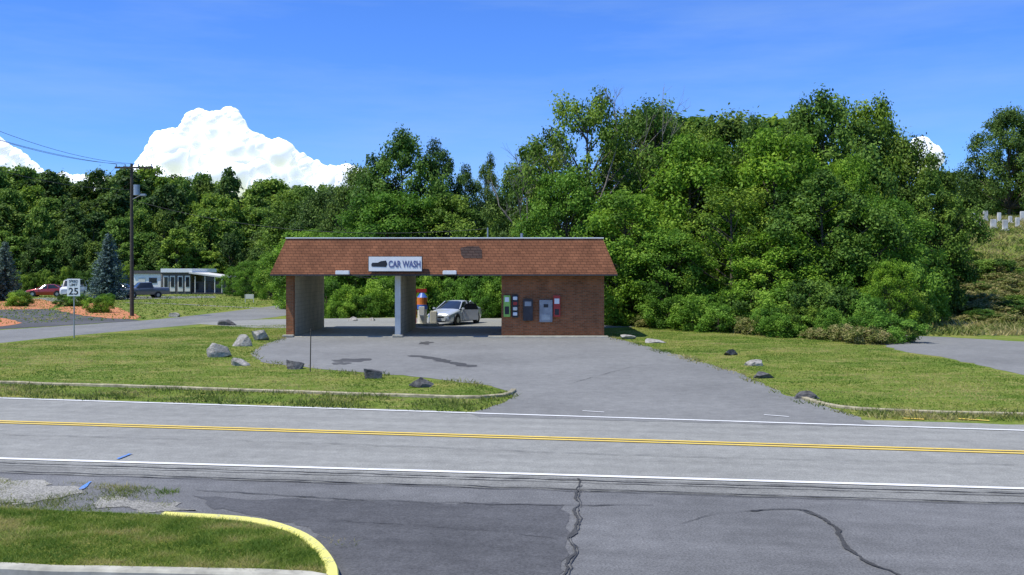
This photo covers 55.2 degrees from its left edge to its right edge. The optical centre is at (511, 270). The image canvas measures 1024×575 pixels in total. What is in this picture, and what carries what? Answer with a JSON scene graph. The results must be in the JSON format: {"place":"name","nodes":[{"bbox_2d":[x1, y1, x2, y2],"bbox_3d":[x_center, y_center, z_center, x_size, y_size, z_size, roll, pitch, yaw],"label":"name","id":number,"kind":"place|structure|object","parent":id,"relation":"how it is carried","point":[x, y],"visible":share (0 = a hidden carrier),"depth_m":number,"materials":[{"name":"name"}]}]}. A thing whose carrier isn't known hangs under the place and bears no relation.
{"place":"outdoors","nodes":[
{"label":"outdoors","id":0,"kind":"place"},
{"bbox_2d":[0,137,85,182],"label":"cloud","id":1,"kind":"structure","parent":0,"point":[10,155],"depth_m":1298.65,"materials":[{"name":"white"}]},
{"bbox_2d":[0,309,139,328],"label":"driveway","id":2,"kind":"structure","parent":0,"point":[25,324],"depth_m":61.76,"materials":[{"name":"asphalt"}]},
{"bbox_2d":[38,296,215,301],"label":"driveway","id":3,"kind":"structure","parent":0,"point":[47,299],"depth_m":112.12,"materials":[{"name":"asphalt"}]},
{"bbox_2d":[118,282,169,297],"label":"parked pickup","id":4,"kind":"object","parent":3,"relation":"on","point":[144,288],"visible":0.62,"depth_m":110.23,"materials":[{"name":"grey paint"}]},
{"bbox_2d":[0,502,330,573],"bbox_3d":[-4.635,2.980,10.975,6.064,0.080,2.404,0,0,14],"label":"lawn grass","id":5,"kind":"structure","parent":0,"point":[11,518],"depth_m":10.83,"materials":[{"name":"plant"}]},
{"bbox_2d":[162,272,213,293],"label":"walls","id":6,"kind":"structure","parent":0,"point":[198,277],"depth_m":128.00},
{"bbox_2d":[0,306,431,342],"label":"side road","id":7,"kind":"structure","parent":0,"point":[10,335],"depth_m":55.16,"materials":[{"name":"asphalt"}]},
{"bbox_2d":[133,106,366,196],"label":"cloud","id":8,"kind":"structure","parent":0,"point":[215,143],"depth_m":1296.16,"materials":[{"name":"white"}]},
{"bbox_2d":[294,327,500,336],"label":"bay floor","id":9,"kind":"structure","parent":0,"point":[413,332],"depth_m":48.52,"materials":[{"name":"concrete"}]},
{"bbox_2d":[395,276,400,334],"bbox_3d":[-5.320,1.650,45.650,0.260,2.900,0.100,0,0,0],"label":"divider post","id":10,"kind":"object","parent":9,"relation":"on","point":[397,305],"visible":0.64,"depth_m":45.60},
{"bbox_2d":[401,276,415,334],"bbox_3d":[-5.320,1.650,49.450,0.200,2.900,7.500,0,0,0],"label":"divider","id":11,"kind":"object","parent":9,"relation":"on","point":[408,303],"visible":0.64,"depth_m":49.41,"materials":[{"name":"concrete"}]},
{"bbox_2d":[270,239,616,273],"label":"mansard roof","id":12,"kind":"structure","parent":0,"point":[499,256],"depth_m":45.32,"materials":[{"name":"tile"}]},
{"bbox_2d":[369,257,421,270],"bbox_3d":[-5.343,-0.299,44.839,2.425,0.658,0.037,0,0,0],"label":"sign panel","id":13,"kind":"object","parent":12,"relation":"attached to","point":[396,259],"visible":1,"depth_m":44.82,"materials":[{"name":"plastic"}]},
{"bbox_2d":[270,274,617,275],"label":"soffit","id":14,"kind":"structure","parent":12,"relation":"attached to","point":[443,274],"depth_m":45.00,"materials":[{"name":"wood"}]},
{"bbox_2d":[285,237,603,238],"bbox_3d":[-3.135,-1.516,45.625,14.810,0.047,0.110,0,0,0],"label":"coping","id":15,"kind":"object","parent":12,"relation":"on","point":[444,237],"visible":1,"depth_m":45.57,"materials":[{"name":"metal"}]},
{"bbox_2d":[0,397,1023,491],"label":"road","id":16,"kind":"structure","parent":0,"point":[141,444],"depth_m":17.33,"materials":[{"name":"asphalt"}]},
{"bbox_2d":[0,457,1023,488],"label":"road edge line","id":17,"kind":"object","parent":16,"relation":"on","point":[525,473],"visible":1,"depth_m":14.88,"materials":[{"name":"white paint"}]},
{"bbox_2d":[0,422,1023,453],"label":"road centre line","id":18,"kind":"object","parent":16,"relation":"on","point":[529,438],"visible":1,"depth_m":17.98,"materials":[{"name":"yellow paint"}]},
{"bbox_2d":[0,420,1023,450],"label":"road centre line","id":19,"kind":"object","parent":16,"relation":"on","point":[523,436],"visible":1,"depth_m":18.20,"materials":[{"name":"yellow paint"}]},
{"bbox_2d":[7,398,1023,430],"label":"road edge line","id":20,"kind":"object","parent":16,"relation":"on","point":[534,414],"visible":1,"depth_m":20.84,"materials":[{"name":"white paint"}]},
{"bbox_2d":[0,472,1023,574],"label":"parking lot","id":21,"kind":"structure","parent":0,"point":[642,537],"depth_m":11.88,"materials":[{"name":"asphalt"}]},
{"bbox_2d":[0,477,84,504],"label":"gravel patch","id":22,"kind":"object","parent":21,"relation":"on","point":[36,487],"visible":0.96,"depth_m":13.73,"materials":[{"name":"gravel"}]},
{"bbox_2d":[0,477,179,511],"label":"roadside weeds","id":23,"kind":"object","parent":22,"relation":"on","point":[109,490],"visible":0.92,"depth_m":13.30,"materials":[{"name":"plant"}]},
{"bbox_2d":[93,496,207,512],"bbox_3d":[-4.850,3.084,12.858,2.085,0.001,0.652,0,0,20],"label":"gravel patch","id":24,"kind":"object","parent":21,"relation":"on","point":[142,506],"visible":0.97,"depth_m":12.86,"materials":[{"name":"gravel"}]},
{"bbox_2d":[195,496,569,574],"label":"sealed patch","id":25,"kind":"object","parent":21,"relation":"on","point":[413,542],"visible":0.98,"depth_m":11.50,"materials":[{"name":"asphalt"}]},
{"bbox_2d":[1,472,1023,504],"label":"asphalt seam","id":26,"kind":"object","parent":21,"relation":"on","point":[496,488],"visible":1,"depth_m":13.97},
{"bbox_2d":[0,221,1023,424],"bbox_3d":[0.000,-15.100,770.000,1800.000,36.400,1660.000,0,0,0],"label":"ground","id":27,"kind":"structure","parent":0,"point":[776,372],"depth_m":30.07,"materials":[{"name":"green plant"}]},
{"bbox_2d":[0,241,24,300],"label":"spruce tree","id":28,"kind":"object","parent":27,"relation":"on","point":[6,287],"visible":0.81,"depth_m":99.76,"materials":[{"name":"green plant"}]},
{"bbox_2d":[0,299,53,308],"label":"mulch bed","id":29,"kind":"object","parent":27,"relation":"on","point":[37,305],"visible":0.35,"depth_m":86.26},
{"bbox_2d":[2,289,35,306],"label":"round shrub","id":30,"kind":"object","parent":29,"relation":"on","point":[21,299],"visible":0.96,"depth_m":83.95,"materials":[{"name":"green plant"}]},
{"bbox_2d":[26,284,61,296],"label":"parked car","id":31,"kind":"object","parent":27,"relation":"on","point":[50,289],"visible":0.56,"depth_m":115.47,"materials":[{"name":"red paint"}]},
{"bbox_2d":[67,279,79,337],"bbox_3d":[-20.160,1.740,45.082,0.600,2.720,0.096,0,0,0],"label":"speed limit sign","id":32,"kind":"object","parent":27,"relation":"on","point":[73,287],"visible":1,"depth_m":45.04,"materials":[{"name":"white metal"}]},
{"bbox_2d":[56,303,139,318],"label":"mulch bed","id":33,"kind":"object","parent":27,"relation":"on","point":[78,312],"visible":0.52,"depth_m":70.20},
{"bbox_2d":[80,295,115,312],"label":"round shrub","id":34,"kind":"object","parent":33,"relation":"on","point":[98,307],"visible":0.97,"depth_m":71.24,"materials":[{"name":"green plant"}]},
{"bbox_2d":[115,164,152,315],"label":"utility pole","id":35,"kind":"object","parent":33,"relation":"on","point":[135,190],"visible":0.94,"depth_m":66.30,"materials":[{"name":"brown wood"}]},
{"bbox_2d":[0,131,486,232],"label":"power lines","id":36,"kind":"object","parent":35,"relation":"attached to","point":[138,175],"visible":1,"depth_m":57.38,"materials":[{"name":"metal"}]},
{"bbox_2d":[84,231,136,299],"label":"spruce tree","id":37,"kind":"object","parent":27,"relation":"on","point":[108,282],"visible":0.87,"depth_m":103.57,"materials":[{"name":"green plant"}]},
{"bbox_2d":[0,292,277,323],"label":"field grass","id":38,"kind":"structure","parent":27,"relation":"on","point":[166,300],"depth_m":83.98,"materials":[{"name":"plant"}]},
{"bbox_2d":[134,271,161,286],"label":"white trailer","id":39,"kind":"object","parent":27,"relation":"on","point":[154,278],"visible":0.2,"depth_m":131.00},
{"bbox_2d":[0,562,327,574],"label":"kerb","id":40,"kind":"structure","parent":27,"relation":"on","point":[7,568],"depth_m":9.82,"materials":[{"name":"concrete"}]},
{"bbox_2d":[207,343,231,357],"bbox_3d":[-10.489,2.937,35.104,0.877,0.681,0.367,0,0,-15],"label":"boulder","id":41,"kind":"object","parent":27,"relation":"on","point":[214,350],"visible":0.81,"depth_m":34.96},
{"bbox_2d":[216,266,246,295],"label":"deciduous tree","id":42,"kind":"object","parent":27,"relation":"on","point":[231,271],"visible":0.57,"depth_m":117.45,"materials":[{"name":"green plant"}]},
{"bbox_2d":[231,258,267,297],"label":"deciduous tree","id":43,"kind":"object","parent":27,"relation":"on","point":[247,274],"visible":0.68,"depth_m":111.38,"materials":[{"name":"green plant"}]},
{"bbox_2d":[162,511,338,574],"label":"yellow kerb","id":44,"kind":"structure","parent":27,"relation":"on","point":[324,553],"depth_m":11.32,"materials":[{"name":"concrete"}]},
{"bbox_2d":[0,324,507,410],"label":"lawn grass","id":45,"kind":"structure","parent":27,"relation":"on","point":[159,334],"depth_m":31.01,"materials":[{"name":"plant"}]},
{"bbox_2d":[0,381,515,398],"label":"kerb","id":46,"kind":"structure","parent":27,"relation":"on","point":[512,391],"depth_m":24.94,"materials":[{"name":"concrete"}]},
{"bbox_2d":[0,378,519,411],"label":"kerb weeds","id":47,"kind":"object","parent":27,"relation":"on","point":[116,397],"visible":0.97,"depth_m":23.70,"materials":[{"name":"plant"}]},
{"bbox_2d":[250,253,275,299],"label":"deciduous tree","id":48,"kind":"object","parent":27,"relation":"on","point":[263,293],"visible":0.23,"depth_m":103.67,"materials":[{"name":"green plant"}]},
{"bbox_2d":[0,162,570,290],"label":"distant treeline","id":49,"kind":"object","parent":27,"relation":"on","point":[43,238],"visible":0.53,"depth_m":167.45,"materials":[{"name":"green plant"}]},
{"bbox_2d":[254,185,318,296],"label":"deciduous tree","id":50,"kind":"object","parent":27,"relation":"on","point":[288,206],"visible":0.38,"depth_m":90.40,"materials":[{"name":"green plant"}]},
{"bbox_2d":[286,276,294,335],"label":"pillar","id":51,"kind":"structure","parent":27,"relation":"on","point":[290,305],"depth_m":45.60,"materials":[{"name":"brick"}]},
{"bbox_2d":[255,228,358,308],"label":"deciduous tree","id":52,"kind":"object","parent":27,"relation":"on","point":[278,283],"visible":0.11,"depth_m":79.39,"materials":[{"name":"green plant"}]},
{"bbox_2d":[295,276,323,335],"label":"wall","id":53,"kind":"structure","parent":27,"relation":"on","point":[309,302],"depth_m":49.10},
{"bbox_2d":[284,185,347,234],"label":"deciduous tree","id":54,"kind":"object","parent":27,"relation":"on","point":[322,199],"visible":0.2,"depth_m":86.79,"materials":[{"name":"green plant"}]},
{"bbox_2d":[313,160,394,292],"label":"deciduous tree","id":55,"kind":"object","parent":27,"relation":"on","point":[332,213],"visible":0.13,"depth_m":81.34,"materials":[{"name":"green plant"}]},
{"bbox_2d":[317,225,391,302],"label":"deciduous tree","id":56,"kind":"object","parent":27,"relation":"on","point":[355,279],"visible":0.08,"depth_m":73.02,"materials":[{"name":"green plant"}]},
{"bbox_2d":[326,188,454,286],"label":"deciduous tree","id":57,"kind":"object","parent":27,"relation":"on","point":[386,203],"visible":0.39,"depth_m":74.58,"materials":[{"name":"green plant"}]},
{"bbox_2d":[281,276,500,317],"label":"hedge shrubs","id":58,"kind":"object","parent":27,"relation":"on","point":[376,298],"visible":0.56,"depth_m":65.39,"materials":[{"name":"green plant"}]},
{"bbox_2d":[342,122,460,279],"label":"deciduous tree","id":59,"kind":"object","parent":27,"relation":"on","point":[404,148],"visible":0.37,"depth_m":78.86,"materials":[{"name":"green plant"}]},
{"bbox_2d":[192,318,633,327],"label":"back parking lot","id":60,"kind":"structure","parent":27,"relation":"on","point":[390,322],"depth_m":57.17,"materials":[{"name":"asphalt"}]},
{"bbox_2d":[416,289,438,325],"bbox_3d":[-5.014,2.060,54.700,1.800,2.080,1.200,0,0,0],"label":"vacuum station","id":61,"kind":"object","parent":60,"relation":"on","point":[422,304],"visible":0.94,"depth_m":54.44,"materials":[{"name":"metal"}]},
{"bbox_2d":[427,300,481,324],"bbox_3d":[-3.058,2.430,56.686,2.599,1.414,4.222,0,0,23],"label":"parked car","id":62,"kind":"object","parent":60,"relation":"on","point":[455,312],"visible":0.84,"depth_m":55.88,"materials":[{"name":"silver metal"}]},
{"bbox_2d":[404,137,480,226],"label":"deciduous tree","id":63,"kind":"object","parent":27,"relation":"on","point":[444,156],"visible":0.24,"depth_m":81.34,"materials":[{"name":"green plant"}]},
{"bbox_2d":[390,189,495,298],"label":"deciduous tree","id":64,"kind":"object","parent":27,"relation":"on","point":[453,225],"visible":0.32,"depth_m":75.00,"materials":[{"name":"green plant"}]},
{"bbox_2d":[452,162,485,230],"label":"deciduous tree","id":65,"kind":"object","parent":27,"relation":"on","point":[470,186],"visible":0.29,"depth_m":83.52,"materials":[{"name":"green plant"}]},
{"bbox_2d":[476,151,502,279],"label":"deciduous tree","id":66,"kind":"object","parent":27,"relation":"on","point":[487,170],"visible":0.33,"depth_m":85.75,"materials":[{"name":"green plant"}]},
{"bbox_2d":[482,143,552,226],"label":"bare tree","id":67,"kind":"object","parent":27,"relation":"on","point":[504,212],"visible":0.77,"depth_m":63.37,"materials":[{"name":"brown plant"}]},
{"bbox_2d":[484,158,554,280],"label":"deciduous tree","id":68,"kind":"object","parent":27,"relation":"on","point":[507,189],"visible":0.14,"depth_m":71.45,"materials":[{"name":"green plant"}]},
{"bbox_2d":[478,125,600,236],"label":"deciduous tree","id":69,"kind":"object","parent":27,"relation":"on","point":[502,227],"visible":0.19,"depth_m":65.81,"materials":[{"name":"green plant"}]},
{"bbox_2d":[501,276,603,335],"bbox_3d":[1.900,1.650,49.400,4.780,2.900,7.600,0,0,0],"label":"equipment room","id":70,"kind":"object","parent":27,"relation":"on","point":[581,305],"visible":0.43,"depth_m":45.60,"materials":[{"name":"brick"}]},
{"bbox_2d":[251,337,875,426],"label":"car wash lot pavement","id":71,"kind":"structure","parent":27,"relation":"on","point":[541,375],"depth_m":28.85,"materials":[{"name":"asphalt"}]},
{"bbox_2d":[509,162,620,286],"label":"deciduous tree","id":72,"kind":"object","parent":27,"relation":"on","point":[561,198],"visible":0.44,"depth_m":58.99,"materials":[{"name":"green plant"}]},
{"bbox_2d":[508,84,651,286],"bbox_3d":[4.453,-4.473,62.187,9.604,15.257,7.686,0,0,4],"label":"deciduous tree","id":73,"kind":"object","parent":27,"relation":"on","point":[595,117],"visible":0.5,"depth_m":61.37,"materials":[{"name":"green plant"}]},
{"bbox_2d":[549,85,686,208],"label":"bare tree","id":74,"kind":"object","parent":27,"relation":"on","point":[564,161],"visible":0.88,"depth_m":61.55,"materials":[{"name":"brown plant"}]},
{"bbox_2d":[577,187,685,325],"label":"deciduous tree","id":75,"kind":"object","parent":27,"relation":"on","point":[600,223],"visible":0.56,"depth_m":55.23,"materials":[{"name":"green plant"}]},
{"bbox_2d":[588,99,707,291],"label":"deciduous tree","id":76,"kind":"object","parent":27,"relation":"on","point":[637,146],"visible":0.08,"depth_m":65.56,"materials":[{"name":"green plant"}]},
{"bbox_2d":[590,93,706,282],"bbox_3d":[9.209,-4.314,63.638,7.068,14.938,8.742,0,0,-24],"label":"deciduous tree","id":77,"kind":"object","parent":27,"relation":"on","point":[639,128],"visible":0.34,"depth_m":62.89,"materials":[{"name":"green plant"}]},
{"bbox_2d":[612,228,730,326],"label":"deciduous tree","id":78,"kind":"object","parent":27,"relation":"on","point":[663,274],"visible":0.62,"depth_m":53.91,"materials":[{"name":"green plant"}]},
{"bbox_2d":[631,109,741,235],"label":"deciduous tree","id":79,"kind":"object","parent":27,"relation":"on","point":[695,120],"visible":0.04,"depth_m":73.57,"materials":[{"name":"green plant"}]},
{"bbox_2d":[617,125,766,290],"bbox_3d":[11.226,-2.186,60.005,8.121,13.210,10.405,0,0,-33],"label":"deciduous tree","id":80,"kind":"object","parent":27,"relation":"on","point":[697,169],"visible":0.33,"depth_m":58.32,"materials":[{"name":"green plant"}]},
{"bbox_2d":[655,117,739,278],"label":"deciduous tree","id":81,"kind":"object","parent":27,"relation":"on","point":[710,137],"visible":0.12,"depth_m":62.52,"materials":[{"name":"green plant"}]},
{"bbox_2d":[659,102,799,267],"bbox_3d":[14.909,-3.893,65.190,11.668,14.155,15.667,0,0,-13],"label":"deciduous tree","id":82,"kind":"object","parent":27,"relation":"on","point":[731,128],"visible":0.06,"depth_m":63.78,"materials":[{"name":"green plant"}]},
{"bbox_2d":[666,178,801,301],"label":"deciduous tree","id":83,"kind":"object","parent":27,"relation":"on","point":[721,200],"visible":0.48,"depth_m":53.97,"materials":[{"name":"green plant"}]},
{"bbox_2d":[720,112,788,242],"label":"deciduous tree","id":84,"kind":"object","parent":27,"relation":"on","point":[750,133],"visible":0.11,"depth_m":60.67,"materials":[{"name":"green plant"}]},
{"bbox_2d":[700,118,850,292],"bbox_3d":[15.879,-2.246,57.938,8.254,13.310,10.296,0,0,-13],"label":"deciduous tree","id":85,"kind":"object","parent":27,"relation":"on","point":[767,148],"visible":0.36,"depth_m":56.36,"materials":[{"name":"green plant"}]},
{"bbox_2d":[705,228,856,313],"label":"deciduous tree","id":86,"kind":"object","parent":27,"relation":"on","point":[778,255],"visible":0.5,"depth_m":51.67,"materials":[{"name":"green plant"}]},
{"bbox_2d":[604,250,968,344],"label":"undergrowth shrubs","id":87,"kind":"object","parent":27,"relation":"on","point":[820,311],"visible":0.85,"depth_m":47.34,"materials":[{"name":"green plant"}]},
{"bbox_2d":[777,94,842,193],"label":"deciduous tree","id":88,"kind":"object","parent":27,"relation":"on","point":[795,114],"visible":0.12,"depth_m":62.45,"materials":[{"name":"green plant"}]},
{"bbox_2d":[745,165,918,294],"bbox_3d":[17.207,-1.338,54.048,8.978,8.984,7.213,0,0,3],"label":"deciduous tree","id":89,"kind":"object","parent":27,"relation":"on","point":[822,185],"visible":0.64,"depth_m":52.25,"materials":[{"name":"green plant"}]},
{"bbox_2d":[761,82,905,259],"bbox_3d":[20.000,-4.450,61.984,10.387,14.822,8.046,0,0,36],"label":"deciduous tree","id":90,"kind":"object","parent":27,"relation":"on","point":[830,113],"visible":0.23,"depth_m":60.74,"materials":[{"name":"green plant"}]},
{"bbox_2d":[813,148,897,287],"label":"deciduous tree","id":91,"kind":"object","parent":27,"relation":"on","point":[851,174],"visible":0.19,"depth_m":56.05,"materials":[{"name":"green plant"}]},
{"bbox_2d":[810,194,961,321],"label":"deciduous tree","id":92,"kind":"object","parent":27,"relation":"on","point":[919,252],"visible":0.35,"depth_m":52.93,"materials":[{"name":"green plant"}]},
{"bbox_2d":[829,89,942,240],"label":"deciduous tree","id":93,"kind":"object","parent":27,"relation":"on","point":[883,117],"visible":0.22,"depth_m":62.77,"materials":[{"name":"green plant"}]},
{"bbox_2d":[857,258,927,329],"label":"deciduous tree","id":94,"kind":"object","parent":27,"relation":"on","point":[884,272],"visible":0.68,"depth_m":48.03,"materials":[{"name":"green plant"}]},
{"bbox_2d":[792,394,1023,420],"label":"kerb weeds","id":95,"kind":"object","parent":27,"relation":"on","point":[948,415],"visible":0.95,"depth_m":20.82,"materials":[{"name":"plant"}]},
{"bbox_2d":[801,397,1022,415],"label":"kerb","id":96,"kind":"structure","parent":27,"relation":"on","point":[843,406],"depth_m":21.57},
{"bbox_2d":[863,132,975,313],"bbox_3d":[24.504,-3.021,62.382,9.750,11.771,6.577,0,0,44],"label":"deciduous tree","id":97,"kind":"object","parent":27,"relation":"on","point":[933,163],"visible":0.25,"depth_m":60.44,"materials":[{"name":"green plant"}]},
{"bbox_2d":[892,164,996,307],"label":"deciduous tree","id":98,"kind":"object","parent":27,"relation":"on","point":[931,181],"visible":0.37,"depth_m":58.88,"materials":[{"name":"green plant"}]},
{"bbox_2d":[938,244,1023,323],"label":"hillside weeds","id":99,"kind":"object","parent":27,"relation":"on","point":[1008,306],"visible":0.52,"depth_m":64.95,"materials":[{"name":"green plant"}]},
{"bbox_2d":[952,102,1023,215],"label":"deciduous tree","id":100,"kind":"object","parent":27,"relation":"on","point":[1007,119],"visible":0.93,"depth_m":105.47,"materials":[{"name":"green plant"}]},
{"bbox_2d":[973,211,1023,230],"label":"cemetery gravestones","id":101,"kind":"object","parent":27,"relation":"on","point":[993,222],"visible":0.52,"depth_m":88.12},
{"bbox_2d":[997,121,1023,202],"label":"deciduous tree","id":102,"kind":"object","parent":27,"relation":"on","point":[1012,150],"visible":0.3,"depth_m":105.96,"materials":[{"name":"green plant"}]},
{"bbox_2d":[0,461,1023,503],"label":"road shoulder","id":103,"kind":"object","parent":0,"point":[506,482],"visible":1,"depth_m":14.20},
{"bbox_2d":[0,462,1023,493],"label":"asphalt seam","id":104,"kind":"object","parent":103,"relation":"on","point":[534,478],"visible":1,"depth_m":14.44,"materials":[{"name":"asphalt"}]},
{"bbox_2d":[21,465,1016,495],"bbox_3d":[0.000,3.080,14.378,50.502,0.001,0.088,0,0,8],"label":"asphalt seam","id":105,"kind":"object","parent":103,"relation":"on","point":[486,479],"visible":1,"depth_m":14.44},
{"bbox_2d":[19,471,1023,502],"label":"asphalt seam","id":106,"kind":"object","parent":103,"relation":"on","point":[539,487],"visible":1,"depth_m":13.97,"materials":[{"name":"asphalt"}]},
{"bbox_2d":[0,0,1023,223],"label":"sky","id":107,"kind":"structure","parent":0,"point":[95,79],"materials":[{"name":"blue"}]},
{"bbox_2d":[606,326,1023,422],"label":"lawn grass","id":108,"kind":"structure","parent":0,"point":[721,338],"depth_m":30.88,"materials":[{"name":"plant"}]},
{"bbox_2d":[881,335,1023,374],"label":"access road","id":109,"kind":"structure","parent":0,"point":[1003,355],"depth_m":37.92,"materials":[{"name":"asphalt"}]},
{"bbox_2d":[901,213,1023,335],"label":"meadow grass","id":110,"kind":"structure","parent":0,"point":[981,328],"depth_m":57.83,"materials":[{"name":"plant"}]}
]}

